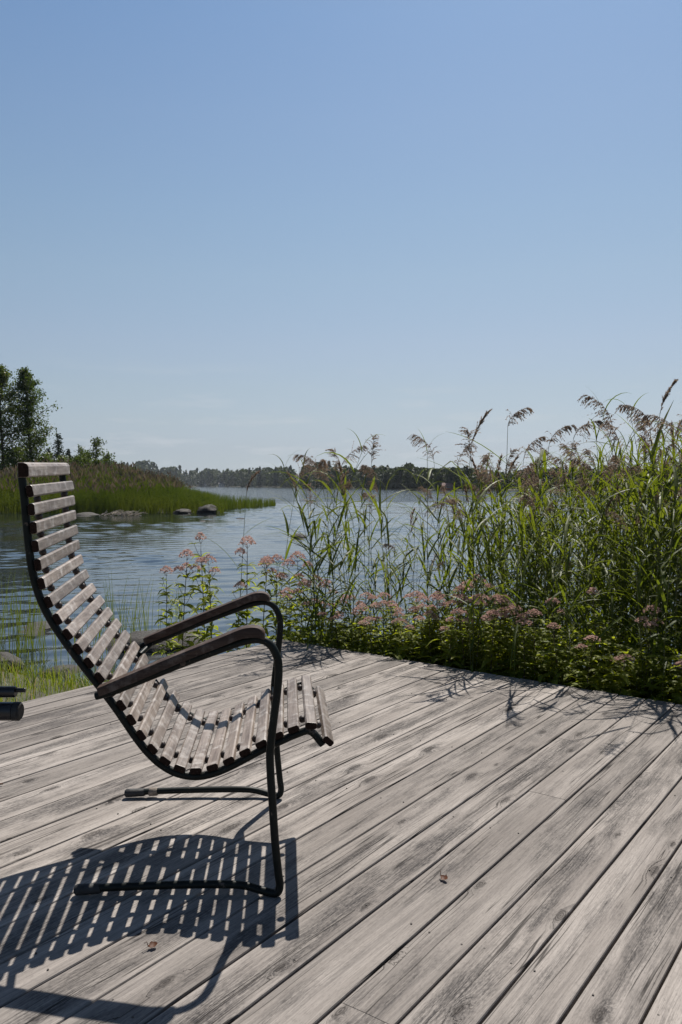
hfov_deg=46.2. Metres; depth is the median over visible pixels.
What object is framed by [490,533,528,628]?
reed
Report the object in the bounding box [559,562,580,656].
reed
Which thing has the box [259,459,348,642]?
reed
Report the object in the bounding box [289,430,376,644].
reed
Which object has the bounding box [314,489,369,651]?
reed
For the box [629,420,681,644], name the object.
reed
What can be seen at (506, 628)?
hemp agrimony
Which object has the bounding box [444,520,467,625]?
reed
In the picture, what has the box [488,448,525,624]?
reed
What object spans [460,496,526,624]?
reed
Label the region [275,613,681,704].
undergrowth
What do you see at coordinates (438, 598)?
hemp agrimony
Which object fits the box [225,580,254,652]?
hemp agrimony
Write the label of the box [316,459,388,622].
reed
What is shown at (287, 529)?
reed
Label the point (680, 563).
reed
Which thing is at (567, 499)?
reed
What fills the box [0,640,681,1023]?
wooden deck
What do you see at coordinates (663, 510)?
reed
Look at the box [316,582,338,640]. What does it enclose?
hemp agrimony
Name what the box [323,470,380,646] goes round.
reed
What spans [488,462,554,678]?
reed
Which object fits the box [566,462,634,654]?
reed
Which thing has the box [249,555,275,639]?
hemp agrimony
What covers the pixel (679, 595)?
reed
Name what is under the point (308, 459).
reed
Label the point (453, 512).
reed
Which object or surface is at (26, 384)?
alder tree
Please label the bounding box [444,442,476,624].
reed
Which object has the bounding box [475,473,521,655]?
reed
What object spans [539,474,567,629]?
reed
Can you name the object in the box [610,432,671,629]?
reed
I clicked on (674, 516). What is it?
reed
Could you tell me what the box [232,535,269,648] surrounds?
hemp agrimony
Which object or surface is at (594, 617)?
hemp agrimony
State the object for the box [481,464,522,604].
reed
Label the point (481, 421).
reed
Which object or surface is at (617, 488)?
reed
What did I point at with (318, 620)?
reed
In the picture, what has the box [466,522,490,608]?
reed
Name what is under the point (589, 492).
reed
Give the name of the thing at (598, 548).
reed
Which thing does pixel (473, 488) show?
reed
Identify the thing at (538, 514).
reed
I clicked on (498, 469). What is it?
reed
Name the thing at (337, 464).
reed
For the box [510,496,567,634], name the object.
reed
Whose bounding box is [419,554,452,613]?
reed
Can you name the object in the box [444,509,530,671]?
reed
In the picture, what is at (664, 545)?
reed
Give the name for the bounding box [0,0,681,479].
sky
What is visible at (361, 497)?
reed
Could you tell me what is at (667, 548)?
reed
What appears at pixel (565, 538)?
reed
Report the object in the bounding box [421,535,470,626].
reed
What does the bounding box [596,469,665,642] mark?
reed
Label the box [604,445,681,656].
reed
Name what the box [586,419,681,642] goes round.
reed
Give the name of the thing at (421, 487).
reed
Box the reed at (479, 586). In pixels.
[459,455,499,623]
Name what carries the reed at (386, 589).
on the ground at (23, 695)
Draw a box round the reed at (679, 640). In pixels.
[660,526,681,645]
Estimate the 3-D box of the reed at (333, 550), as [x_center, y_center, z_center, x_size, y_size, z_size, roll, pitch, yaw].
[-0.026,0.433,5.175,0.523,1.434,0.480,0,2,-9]
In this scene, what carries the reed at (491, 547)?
on the ground at (23, 695)
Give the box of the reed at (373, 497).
[342,493,404,621]
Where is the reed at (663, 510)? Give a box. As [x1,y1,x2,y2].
[600,451,681,699]
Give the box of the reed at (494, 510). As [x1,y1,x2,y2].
[466,464,529,623]
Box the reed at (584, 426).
[505,420,604,619]
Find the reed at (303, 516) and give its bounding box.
[273,452,357,644]
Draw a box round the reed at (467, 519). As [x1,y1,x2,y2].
[442,467,483,606]
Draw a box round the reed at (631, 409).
[603,400,681,656]
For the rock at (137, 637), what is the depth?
7.75 m
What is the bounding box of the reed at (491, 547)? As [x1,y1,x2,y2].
[463,484,517,641]
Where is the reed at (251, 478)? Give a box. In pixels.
[199,471,282,649]
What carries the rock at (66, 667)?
on the ground at (23, 695)
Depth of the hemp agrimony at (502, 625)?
4.42 m
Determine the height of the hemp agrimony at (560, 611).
0.670 m
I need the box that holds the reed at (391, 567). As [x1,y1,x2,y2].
[350,507,420,624]
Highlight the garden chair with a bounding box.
[17,462,333,897]
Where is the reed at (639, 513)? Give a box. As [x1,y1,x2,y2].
[606,426,680,685]
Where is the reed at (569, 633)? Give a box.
[549,526,616,682]
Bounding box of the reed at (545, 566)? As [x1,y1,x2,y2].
[515,483,585,656]
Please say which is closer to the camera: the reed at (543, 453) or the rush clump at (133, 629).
the reed at (543, 453)
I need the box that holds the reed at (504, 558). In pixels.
[479,518,527,619]
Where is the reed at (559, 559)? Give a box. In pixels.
[528,480,601,649]
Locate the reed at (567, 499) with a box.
[532,459,597,640]
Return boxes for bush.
[0,439,32,471]
[34,451,65,479]
[53,455,69,462]
[65,454,90,469]
[79,451,93,466]
[82,458,105,474]
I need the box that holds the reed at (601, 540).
[572,473,622,640]
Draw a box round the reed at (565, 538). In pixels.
[521,468,592,687]
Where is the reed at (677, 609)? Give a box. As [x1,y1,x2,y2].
[624,449,681,660]
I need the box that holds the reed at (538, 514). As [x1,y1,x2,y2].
[526,456,550,630]
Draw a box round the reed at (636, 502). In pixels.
[597,445,654,627]
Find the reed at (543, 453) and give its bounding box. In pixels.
[507,425,577,639]
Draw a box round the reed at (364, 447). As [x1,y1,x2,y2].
[260,441,368,629]
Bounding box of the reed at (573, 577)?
[554,518,588,649]
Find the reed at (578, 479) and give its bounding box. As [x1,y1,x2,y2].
[556,467,592,652]
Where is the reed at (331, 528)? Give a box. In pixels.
[311,460,347,640]
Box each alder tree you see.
[0,364,43,478]
[1,366,62,464]
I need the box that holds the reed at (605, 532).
[576,467,644,628]
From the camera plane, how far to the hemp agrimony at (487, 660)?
4.34 m
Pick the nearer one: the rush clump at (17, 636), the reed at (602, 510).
the reed at (602, 510)
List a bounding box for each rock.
[0,652,23,672]
[21,621,50,633]
[38,664,81,675]
[76,512,98,514]
[99,509,147,515]
[107,628,205,652]
[173,509,191,513]
[196,504,217,513]
[291,533,306,537]
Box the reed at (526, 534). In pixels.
[497,453,562,648]
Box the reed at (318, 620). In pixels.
[285,483,349,645]
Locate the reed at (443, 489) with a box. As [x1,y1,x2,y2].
[439,485,463,627]
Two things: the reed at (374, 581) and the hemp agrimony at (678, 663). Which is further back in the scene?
the reed at (374, 581)
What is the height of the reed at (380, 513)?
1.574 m
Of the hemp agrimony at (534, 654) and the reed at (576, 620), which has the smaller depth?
the hemp agrimony at (534, 654)
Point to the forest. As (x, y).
(243, 476)
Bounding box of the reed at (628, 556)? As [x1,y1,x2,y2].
[590,440,681,664]
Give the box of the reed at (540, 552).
[502,469,577,644]
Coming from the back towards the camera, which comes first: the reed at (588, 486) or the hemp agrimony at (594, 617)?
the reed at (588, 486)
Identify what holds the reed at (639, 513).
on the ground at (23, 695)
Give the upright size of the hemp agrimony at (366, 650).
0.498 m
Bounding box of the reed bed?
[356,414,681,669]
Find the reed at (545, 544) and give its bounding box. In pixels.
[511,485,576,628]
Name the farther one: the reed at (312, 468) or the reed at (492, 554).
the reed at (312, 468)
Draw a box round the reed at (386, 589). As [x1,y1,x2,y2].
[362,547,410,634]
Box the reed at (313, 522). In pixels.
[282,470,360,646]
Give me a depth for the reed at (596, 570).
5.23 m
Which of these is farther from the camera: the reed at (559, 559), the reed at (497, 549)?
the reed at (497, 549)
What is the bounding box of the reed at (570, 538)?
[557,505,581,617]
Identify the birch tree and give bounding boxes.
[75,444,86,456]
[87,436,107,467]
[101,451,115,468]
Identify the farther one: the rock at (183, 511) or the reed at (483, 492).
the rock at (183, 511)
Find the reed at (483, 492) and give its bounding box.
[426,427,506,664]
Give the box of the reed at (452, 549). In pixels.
[432,509,466,626]
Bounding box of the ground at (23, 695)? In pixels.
[0,484,637,701]
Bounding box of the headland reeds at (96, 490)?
[0,457,275,513]
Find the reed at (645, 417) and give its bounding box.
[629,415,681,647]
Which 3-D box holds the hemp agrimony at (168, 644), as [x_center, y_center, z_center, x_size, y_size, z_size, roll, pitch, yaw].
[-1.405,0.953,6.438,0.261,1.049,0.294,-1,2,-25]
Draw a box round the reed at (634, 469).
[558,466,642,665]
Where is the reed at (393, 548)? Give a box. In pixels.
[383,543,420,624]
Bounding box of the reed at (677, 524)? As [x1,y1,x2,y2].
[604,402,681,652]
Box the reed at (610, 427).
[574,419,681,697]
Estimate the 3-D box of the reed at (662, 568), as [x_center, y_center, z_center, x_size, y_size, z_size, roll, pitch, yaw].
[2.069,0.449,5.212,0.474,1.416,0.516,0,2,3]
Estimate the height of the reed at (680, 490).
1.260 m
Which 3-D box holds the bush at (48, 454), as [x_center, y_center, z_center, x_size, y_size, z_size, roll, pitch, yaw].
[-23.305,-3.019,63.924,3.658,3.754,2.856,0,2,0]
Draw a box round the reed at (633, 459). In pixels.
[581,395,679,629]
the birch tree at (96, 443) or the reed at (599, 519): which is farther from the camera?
the birch tree at (96, 443)
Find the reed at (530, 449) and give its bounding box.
[473,436,573,625]
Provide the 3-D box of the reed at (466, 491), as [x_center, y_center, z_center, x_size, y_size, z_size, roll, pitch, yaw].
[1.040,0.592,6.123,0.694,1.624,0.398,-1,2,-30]
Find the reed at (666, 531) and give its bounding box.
[631,456,680,628]
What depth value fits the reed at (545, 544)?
5.84 m
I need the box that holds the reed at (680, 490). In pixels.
[598,487,681,690]
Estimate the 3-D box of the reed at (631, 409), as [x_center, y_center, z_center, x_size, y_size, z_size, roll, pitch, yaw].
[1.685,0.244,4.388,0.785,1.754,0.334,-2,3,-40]
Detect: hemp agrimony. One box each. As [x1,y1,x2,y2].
[152,566,181,660]
[168,549,200,654]
[188,532,218,655]
[191,554,227,651]
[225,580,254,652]
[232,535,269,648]
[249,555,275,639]
[263,554,286,640]
[274,587,295,639]
[275,558,304,639]
[286,550,314,641]
[286,578,312,643]
[297,599,325,644]
[302,575,330,642]
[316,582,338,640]
[317,603,344,648]
[325,615,348,649]
[330,594,359,648]
[345,603,369,650]
[351,591,377,649]
[356,616,385,655]
[368,592,397,655]
[377,600,412,659]
[387,617,419,659]
[398,590,428,655]
[408,596,437,661]
[414,610,446,663]
[416,594,445,664]
[423,591,453,665]
[437,585,470,660]
[438,616,466,667]
[448,607,478,671]
[450,581,482,665]
[463,593,491,671]
[465,574,495,668]
[473,609,508,675]
[481,597,517,675]
[489,594,523,675]
[498,604,532,677]
[508,618,542,680]
[514,608,551,681]
[540,598,579,681]
[540,622,576,687]
[570,635,606,690]
[579,587,616,692]
[603,654,639,696]
[624,605,671,700]
[659,658,681,704]
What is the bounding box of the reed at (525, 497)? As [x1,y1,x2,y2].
[498,495,598,682]
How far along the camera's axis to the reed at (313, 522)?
5.25 m
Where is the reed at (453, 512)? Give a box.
[428,498,476,622]
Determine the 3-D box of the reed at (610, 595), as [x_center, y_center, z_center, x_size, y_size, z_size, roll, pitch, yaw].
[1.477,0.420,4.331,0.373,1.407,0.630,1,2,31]
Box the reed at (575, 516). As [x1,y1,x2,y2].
[560,478,591,628]
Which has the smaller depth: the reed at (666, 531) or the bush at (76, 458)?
the reed at (666, 531)
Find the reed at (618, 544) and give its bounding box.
[604,464,635,618]
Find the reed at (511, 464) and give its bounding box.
[433,453,529,625]
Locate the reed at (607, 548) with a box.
[561,474,636,643]
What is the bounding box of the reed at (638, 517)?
[596,505,675,660]
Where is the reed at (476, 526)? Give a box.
[450,453,489,638]
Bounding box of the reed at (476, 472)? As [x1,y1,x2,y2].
[447,457,527,642]
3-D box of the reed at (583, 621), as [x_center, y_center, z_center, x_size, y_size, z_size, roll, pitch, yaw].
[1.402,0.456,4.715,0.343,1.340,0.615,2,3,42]
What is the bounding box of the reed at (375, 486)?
[361,471,408,633]
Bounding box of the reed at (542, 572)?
[519,517,580,642]
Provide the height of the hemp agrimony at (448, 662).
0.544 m
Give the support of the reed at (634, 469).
on the ground at (23, 695)
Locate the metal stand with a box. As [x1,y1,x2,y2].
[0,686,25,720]
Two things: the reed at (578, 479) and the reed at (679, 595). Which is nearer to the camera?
the reed at (679, 595)
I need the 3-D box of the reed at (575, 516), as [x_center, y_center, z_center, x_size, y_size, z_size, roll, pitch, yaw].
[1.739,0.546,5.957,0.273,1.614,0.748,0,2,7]
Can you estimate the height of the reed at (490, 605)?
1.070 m
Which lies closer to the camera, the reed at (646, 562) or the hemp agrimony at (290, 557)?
the reed at (646, 562)
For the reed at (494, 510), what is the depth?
6.11 m
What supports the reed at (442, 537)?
on the ground at (23, 695)
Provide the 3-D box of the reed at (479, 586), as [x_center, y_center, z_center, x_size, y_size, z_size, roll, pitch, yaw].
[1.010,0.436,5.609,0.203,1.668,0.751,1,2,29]
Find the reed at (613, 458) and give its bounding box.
[591,455,661,653]
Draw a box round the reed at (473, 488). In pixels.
[466,484,531,621]
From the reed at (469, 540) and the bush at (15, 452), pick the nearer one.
the reed at (469, 540)
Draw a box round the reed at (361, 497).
[343,489,404,641]
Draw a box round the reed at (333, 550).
[299,472,374,635]
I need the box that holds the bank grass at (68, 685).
[0,650,116,701]
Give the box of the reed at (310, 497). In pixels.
[283,483,348,641]
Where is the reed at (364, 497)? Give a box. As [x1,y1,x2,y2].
[344,493,408,615]
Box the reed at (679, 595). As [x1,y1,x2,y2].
[651,461,681,633]
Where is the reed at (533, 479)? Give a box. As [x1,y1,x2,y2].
[488,477,537,673]
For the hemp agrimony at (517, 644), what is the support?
on the ground at (23, 695)
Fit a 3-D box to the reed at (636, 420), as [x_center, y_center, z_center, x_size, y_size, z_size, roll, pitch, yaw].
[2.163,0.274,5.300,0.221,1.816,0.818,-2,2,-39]
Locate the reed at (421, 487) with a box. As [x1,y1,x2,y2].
[410,486,466,614]
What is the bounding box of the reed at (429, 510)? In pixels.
[400,434,480,623]
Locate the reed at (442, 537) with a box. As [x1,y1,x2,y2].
[430,482,463,616]
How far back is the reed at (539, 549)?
5.64 m
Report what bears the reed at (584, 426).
on the ground at (23, 695)
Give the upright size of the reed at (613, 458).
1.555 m
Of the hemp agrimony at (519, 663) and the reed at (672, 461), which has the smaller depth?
the hemp agrimony at (519, 663)
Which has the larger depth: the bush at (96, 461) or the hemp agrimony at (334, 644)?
the bush at (96, 461)
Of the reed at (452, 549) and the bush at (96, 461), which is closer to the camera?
the reed at (452, 549)
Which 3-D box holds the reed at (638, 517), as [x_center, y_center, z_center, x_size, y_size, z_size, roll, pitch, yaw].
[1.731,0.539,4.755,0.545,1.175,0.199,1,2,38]
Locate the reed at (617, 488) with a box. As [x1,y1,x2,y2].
[593,485,653,658]
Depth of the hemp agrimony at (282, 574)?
5.84 m
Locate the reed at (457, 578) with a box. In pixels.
[445,536,469,618]
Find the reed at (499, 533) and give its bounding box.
[474,483,519,601]
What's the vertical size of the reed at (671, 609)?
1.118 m
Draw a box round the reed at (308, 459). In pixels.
[293,454,366,647]
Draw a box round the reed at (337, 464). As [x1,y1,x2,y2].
[325,448,369,629]
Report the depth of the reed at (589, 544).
5.19 m
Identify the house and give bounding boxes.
[441,483,452,489]
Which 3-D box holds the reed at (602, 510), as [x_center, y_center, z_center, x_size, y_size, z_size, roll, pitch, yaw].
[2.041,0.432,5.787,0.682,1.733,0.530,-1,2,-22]
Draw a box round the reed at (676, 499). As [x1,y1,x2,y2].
[642,442,681,652]
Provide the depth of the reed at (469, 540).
6.11 m
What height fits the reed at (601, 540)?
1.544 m
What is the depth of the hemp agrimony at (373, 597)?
5.23 m
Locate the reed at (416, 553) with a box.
[385,501,443,635]
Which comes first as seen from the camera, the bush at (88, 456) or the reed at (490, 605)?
the reed at (490, 605)
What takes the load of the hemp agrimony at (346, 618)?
on the ground at (23, 695)
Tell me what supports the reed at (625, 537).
on the ground at (23, 695)
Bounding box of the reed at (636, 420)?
[621,418,680,632]
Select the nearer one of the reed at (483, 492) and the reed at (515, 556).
the reed at (483, 492)
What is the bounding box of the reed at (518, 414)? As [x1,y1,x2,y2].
[444,407,562,631]
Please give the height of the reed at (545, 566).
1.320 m
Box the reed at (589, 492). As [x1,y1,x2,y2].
[520,490,598,637]
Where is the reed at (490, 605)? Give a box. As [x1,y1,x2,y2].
[472,531,512,641]
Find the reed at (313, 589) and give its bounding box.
[270,448,339,649]
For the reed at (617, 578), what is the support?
on the ground at (23, 695)
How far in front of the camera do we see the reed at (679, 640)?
4.25 m
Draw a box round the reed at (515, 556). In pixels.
[485,484,551,615]
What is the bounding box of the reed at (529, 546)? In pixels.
[495,491,557,639]
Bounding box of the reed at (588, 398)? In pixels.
[552,394,672,647]
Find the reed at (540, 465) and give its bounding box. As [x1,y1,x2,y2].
[497,457,575,627]
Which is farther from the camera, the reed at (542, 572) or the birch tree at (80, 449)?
the birch tree at (80, 449)
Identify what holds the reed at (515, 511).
on the ground at (23, 695)
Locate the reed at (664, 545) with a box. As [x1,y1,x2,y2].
[609,474,678,631]
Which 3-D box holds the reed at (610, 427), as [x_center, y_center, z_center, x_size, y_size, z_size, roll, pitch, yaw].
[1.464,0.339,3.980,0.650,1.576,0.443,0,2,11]
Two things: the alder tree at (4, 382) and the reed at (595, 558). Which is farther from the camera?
the alder tree at (4, 382)
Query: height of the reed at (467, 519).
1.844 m
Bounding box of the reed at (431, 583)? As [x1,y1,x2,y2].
[412,561,445,617]
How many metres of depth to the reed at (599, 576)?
4.77 m
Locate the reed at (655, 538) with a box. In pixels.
[611,442,681,630]
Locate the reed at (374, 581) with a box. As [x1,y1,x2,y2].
[349,547,381,633]
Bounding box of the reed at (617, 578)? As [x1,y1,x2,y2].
[601,517,621,641]
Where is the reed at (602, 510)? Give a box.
[575,453,644,631]
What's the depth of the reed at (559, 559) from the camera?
4.69 m
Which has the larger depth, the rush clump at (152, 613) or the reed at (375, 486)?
the rush clump at (152, 613)
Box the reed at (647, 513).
[592,480,674,680]
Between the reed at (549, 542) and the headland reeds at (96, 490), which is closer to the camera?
the reed at (549, 542)
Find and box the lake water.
[0,487,681,682]
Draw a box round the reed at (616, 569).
[596,500,641,637]
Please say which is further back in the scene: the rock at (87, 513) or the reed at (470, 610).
the rock at (87, 513)
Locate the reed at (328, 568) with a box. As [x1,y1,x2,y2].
[285,479,363,644]
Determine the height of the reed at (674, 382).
1.891 m
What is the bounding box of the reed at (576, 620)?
[553,490,613,671]
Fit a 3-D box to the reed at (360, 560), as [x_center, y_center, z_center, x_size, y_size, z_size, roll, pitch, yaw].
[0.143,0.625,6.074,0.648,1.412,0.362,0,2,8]
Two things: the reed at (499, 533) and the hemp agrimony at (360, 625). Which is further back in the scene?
the reed at (499, 533)
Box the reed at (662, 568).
[641,505,677,635]
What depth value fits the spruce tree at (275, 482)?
666.75 m
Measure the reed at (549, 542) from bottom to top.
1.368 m
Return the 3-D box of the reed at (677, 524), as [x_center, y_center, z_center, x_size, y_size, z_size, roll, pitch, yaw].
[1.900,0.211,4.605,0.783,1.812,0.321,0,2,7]
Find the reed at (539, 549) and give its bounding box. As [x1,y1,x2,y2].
[509,456,572,621]
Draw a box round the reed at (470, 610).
[437,497,480,671]
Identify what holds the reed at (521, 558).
on the ground at (23, 695)
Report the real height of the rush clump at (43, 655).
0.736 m
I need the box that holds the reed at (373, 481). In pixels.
[325,435,405,626]
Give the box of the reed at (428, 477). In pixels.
[391,430,448,611]
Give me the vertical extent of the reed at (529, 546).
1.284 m
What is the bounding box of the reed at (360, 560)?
[339,508,387,629]
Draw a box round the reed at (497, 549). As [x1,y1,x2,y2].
[493,495,515,592]
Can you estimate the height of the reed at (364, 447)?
1.910 m
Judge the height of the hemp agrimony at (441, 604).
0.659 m
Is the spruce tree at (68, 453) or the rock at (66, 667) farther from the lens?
the spruce tree at (68, 453)
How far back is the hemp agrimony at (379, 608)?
5.00 m
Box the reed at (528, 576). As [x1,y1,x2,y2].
[509,529,539,650]
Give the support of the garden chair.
on the wooden deck
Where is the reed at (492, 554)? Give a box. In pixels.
[471,536,511,635]
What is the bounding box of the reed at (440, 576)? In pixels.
[415,475,476,633]
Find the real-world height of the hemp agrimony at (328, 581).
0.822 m
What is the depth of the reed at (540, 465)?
5.70 m
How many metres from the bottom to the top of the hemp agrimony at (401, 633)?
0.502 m
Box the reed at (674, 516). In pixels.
[638,452,681,700]
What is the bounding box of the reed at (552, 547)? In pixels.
[510,458,591,662]
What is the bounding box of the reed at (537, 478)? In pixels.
[528,474,554,628]
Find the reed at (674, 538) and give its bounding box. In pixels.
[611,421,681,652]
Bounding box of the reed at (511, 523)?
[477,483,538,619]
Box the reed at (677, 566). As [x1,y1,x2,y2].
[633,475,681,656]
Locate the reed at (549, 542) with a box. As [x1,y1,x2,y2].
[520,506,575,625]
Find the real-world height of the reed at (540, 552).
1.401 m
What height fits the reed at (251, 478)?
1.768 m
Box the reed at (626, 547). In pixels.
[579,439,672,642]
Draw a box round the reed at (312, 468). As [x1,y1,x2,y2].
[301,467,381,628]
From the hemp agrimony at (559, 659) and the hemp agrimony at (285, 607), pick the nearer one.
the hemp agrimony at (559, 659)
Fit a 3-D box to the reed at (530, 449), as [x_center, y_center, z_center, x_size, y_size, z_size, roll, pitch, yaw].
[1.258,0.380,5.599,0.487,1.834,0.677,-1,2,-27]
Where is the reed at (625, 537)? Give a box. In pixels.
[599,470,652,630]
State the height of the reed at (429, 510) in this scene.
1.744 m
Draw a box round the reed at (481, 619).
[443,479,502,667]
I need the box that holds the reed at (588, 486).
[508,483,594,620]
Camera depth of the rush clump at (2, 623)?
8.27 m
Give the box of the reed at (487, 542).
[459,473,533,630]
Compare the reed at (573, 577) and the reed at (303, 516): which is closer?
the reed at (303, 516)
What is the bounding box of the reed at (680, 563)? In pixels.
[665,527,681,690]
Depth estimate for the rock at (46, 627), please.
8.82 m
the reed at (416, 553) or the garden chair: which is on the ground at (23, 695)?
the reed at (416, 553)
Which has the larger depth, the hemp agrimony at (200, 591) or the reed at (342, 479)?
the hemp agrimony at (200, 591)
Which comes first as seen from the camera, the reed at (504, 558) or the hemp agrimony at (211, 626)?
the reed at (504, 558)
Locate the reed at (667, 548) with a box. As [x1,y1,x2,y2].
[654,496,681,635]
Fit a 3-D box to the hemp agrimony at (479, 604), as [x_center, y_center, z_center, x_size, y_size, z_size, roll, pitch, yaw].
[0.838,0.750,4.776,0.246,0.768,0.251,0,2,5]
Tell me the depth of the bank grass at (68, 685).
5.40 m
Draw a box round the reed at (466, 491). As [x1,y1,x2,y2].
[441,486,506,621]
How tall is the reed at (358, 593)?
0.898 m
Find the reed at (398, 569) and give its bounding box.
[370,529,420,621]
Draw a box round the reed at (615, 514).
[592,511,680,692]
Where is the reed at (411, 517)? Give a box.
[387,508,423,634]
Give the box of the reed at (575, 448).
[544,440,625,647]
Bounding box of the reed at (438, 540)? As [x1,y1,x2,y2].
[405,481,483,617]
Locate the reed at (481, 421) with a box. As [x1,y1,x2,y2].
[421,408,495,656]
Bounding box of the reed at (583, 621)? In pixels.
[554,478,611,648]
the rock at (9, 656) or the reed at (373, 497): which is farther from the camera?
the rock at (9, 656)
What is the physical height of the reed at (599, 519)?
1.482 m
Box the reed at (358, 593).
[354,563,372,640]
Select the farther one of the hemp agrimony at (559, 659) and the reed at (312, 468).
the reed at (312, 468)
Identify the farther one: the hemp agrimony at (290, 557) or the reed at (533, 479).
the hemp agrimony at (290, 557)
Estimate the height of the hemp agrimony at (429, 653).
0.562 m
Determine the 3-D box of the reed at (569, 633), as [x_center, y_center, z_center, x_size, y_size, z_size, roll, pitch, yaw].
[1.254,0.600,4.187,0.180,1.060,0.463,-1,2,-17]
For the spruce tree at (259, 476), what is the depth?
733.65 m
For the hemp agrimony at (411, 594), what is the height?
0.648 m
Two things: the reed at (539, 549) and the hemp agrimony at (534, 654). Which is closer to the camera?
the hemp agrimony at (534, 654)
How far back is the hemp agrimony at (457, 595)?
4.74 m
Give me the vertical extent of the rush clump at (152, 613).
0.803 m
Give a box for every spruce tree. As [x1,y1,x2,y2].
[51,433,66,462]
[65,449,73,461]
[256,466,263,485]
[271,467,278,486]
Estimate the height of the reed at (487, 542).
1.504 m
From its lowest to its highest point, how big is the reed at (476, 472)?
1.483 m
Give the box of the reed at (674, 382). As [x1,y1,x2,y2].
[595,379,678,657]
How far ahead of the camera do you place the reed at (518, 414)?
5.10 m
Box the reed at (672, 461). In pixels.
[659,422,680,569]
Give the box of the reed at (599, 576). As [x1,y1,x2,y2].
[553,418,640,654]
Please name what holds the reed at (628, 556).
on the ground at (23, 695)
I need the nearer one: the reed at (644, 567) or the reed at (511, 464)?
the reed at (644, 567)
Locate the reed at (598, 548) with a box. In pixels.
[556,498,617,664]
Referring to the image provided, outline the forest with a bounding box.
[4,454,681,489]
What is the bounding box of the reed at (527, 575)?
[492,512,555,651]
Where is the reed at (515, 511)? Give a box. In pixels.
[491,460,537,619]
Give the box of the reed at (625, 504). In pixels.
[566,392,676,649]
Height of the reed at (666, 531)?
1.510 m
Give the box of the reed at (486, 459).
[447,452,538,619]
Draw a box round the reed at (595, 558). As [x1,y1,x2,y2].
[560,497,634,641]
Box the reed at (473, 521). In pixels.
[453,480,489,620]
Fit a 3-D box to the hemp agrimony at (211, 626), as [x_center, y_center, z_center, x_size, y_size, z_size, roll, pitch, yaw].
[-0.998,0.880,6.228,0.273,1.126,0.331,1,2,27]
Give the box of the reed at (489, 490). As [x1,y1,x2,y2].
[426,487,493,625]
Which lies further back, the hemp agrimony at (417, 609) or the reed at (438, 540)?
the reed at (438, 540)
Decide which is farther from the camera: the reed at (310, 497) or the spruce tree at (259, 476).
the spruce tree at (259, 476)
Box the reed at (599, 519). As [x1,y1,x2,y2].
[554,459,625,641]
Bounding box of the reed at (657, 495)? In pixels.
[633,493,681,653]
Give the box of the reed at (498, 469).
[456,454,516,625]
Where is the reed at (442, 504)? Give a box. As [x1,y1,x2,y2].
[382,500,453,640]
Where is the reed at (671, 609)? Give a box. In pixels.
[640,523,681,698]
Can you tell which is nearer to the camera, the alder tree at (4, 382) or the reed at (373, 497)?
the reed at (373, 497)
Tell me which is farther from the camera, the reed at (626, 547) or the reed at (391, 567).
the reed at (391, 567)
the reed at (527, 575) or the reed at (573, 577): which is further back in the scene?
the reed at (573, 577)
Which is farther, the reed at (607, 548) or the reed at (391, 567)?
the reed at (391, 567)
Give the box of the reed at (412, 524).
[381,516,417,633]
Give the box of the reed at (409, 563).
[389,506,444,630]
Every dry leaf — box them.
[145,941,156,947]
[440,871,447,879]
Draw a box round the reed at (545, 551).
[524,472,581,638]
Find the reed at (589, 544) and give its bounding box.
[582,507,618,646]
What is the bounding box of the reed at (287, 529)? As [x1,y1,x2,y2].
[265,461,325,630]
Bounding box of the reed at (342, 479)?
[271,470,354,643]
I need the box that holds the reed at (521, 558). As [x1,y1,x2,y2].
[478,476,553,650]
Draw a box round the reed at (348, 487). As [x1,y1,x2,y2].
[311,481,368,647]
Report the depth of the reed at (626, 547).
4.69 m
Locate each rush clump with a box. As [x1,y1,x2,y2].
[0,569,18,638]
[0,571,46,656]
[10,572,54,651]
[29,614,82,663]
[74,598,125,659]
[77,571,135,640]
[113,579,152,631]
[125,588,181,628]
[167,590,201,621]
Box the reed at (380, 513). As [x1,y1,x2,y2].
[359,465,417,643]
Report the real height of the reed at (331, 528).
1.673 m
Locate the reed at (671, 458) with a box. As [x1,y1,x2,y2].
[651,456,679,619]
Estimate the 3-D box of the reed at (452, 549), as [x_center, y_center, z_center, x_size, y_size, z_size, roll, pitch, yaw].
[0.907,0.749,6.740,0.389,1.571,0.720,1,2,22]
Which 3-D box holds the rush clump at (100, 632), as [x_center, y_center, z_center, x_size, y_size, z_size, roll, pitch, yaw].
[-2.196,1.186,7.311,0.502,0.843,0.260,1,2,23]
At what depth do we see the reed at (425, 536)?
5.77 m
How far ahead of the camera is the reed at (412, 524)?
6.01 m
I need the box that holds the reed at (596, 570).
[563,509,623,654]
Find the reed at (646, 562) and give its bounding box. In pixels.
[613,490,680,636]
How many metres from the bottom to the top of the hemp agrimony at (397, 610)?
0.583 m
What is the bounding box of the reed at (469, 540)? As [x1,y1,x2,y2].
[449,499,487,644]
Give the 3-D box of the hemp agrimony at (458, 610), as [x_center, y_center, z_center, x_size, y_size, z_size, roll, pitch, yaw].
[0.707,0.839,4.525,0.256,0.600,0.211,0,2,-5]
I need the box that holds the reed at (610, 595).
[570,459,650,667]
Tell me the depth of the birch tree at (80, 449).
71.76 m
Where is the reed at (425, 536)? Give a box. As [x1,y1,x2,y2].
[386,467,465,630]
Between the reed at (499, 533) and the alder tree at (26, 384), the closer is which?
the reed at (499, 533)

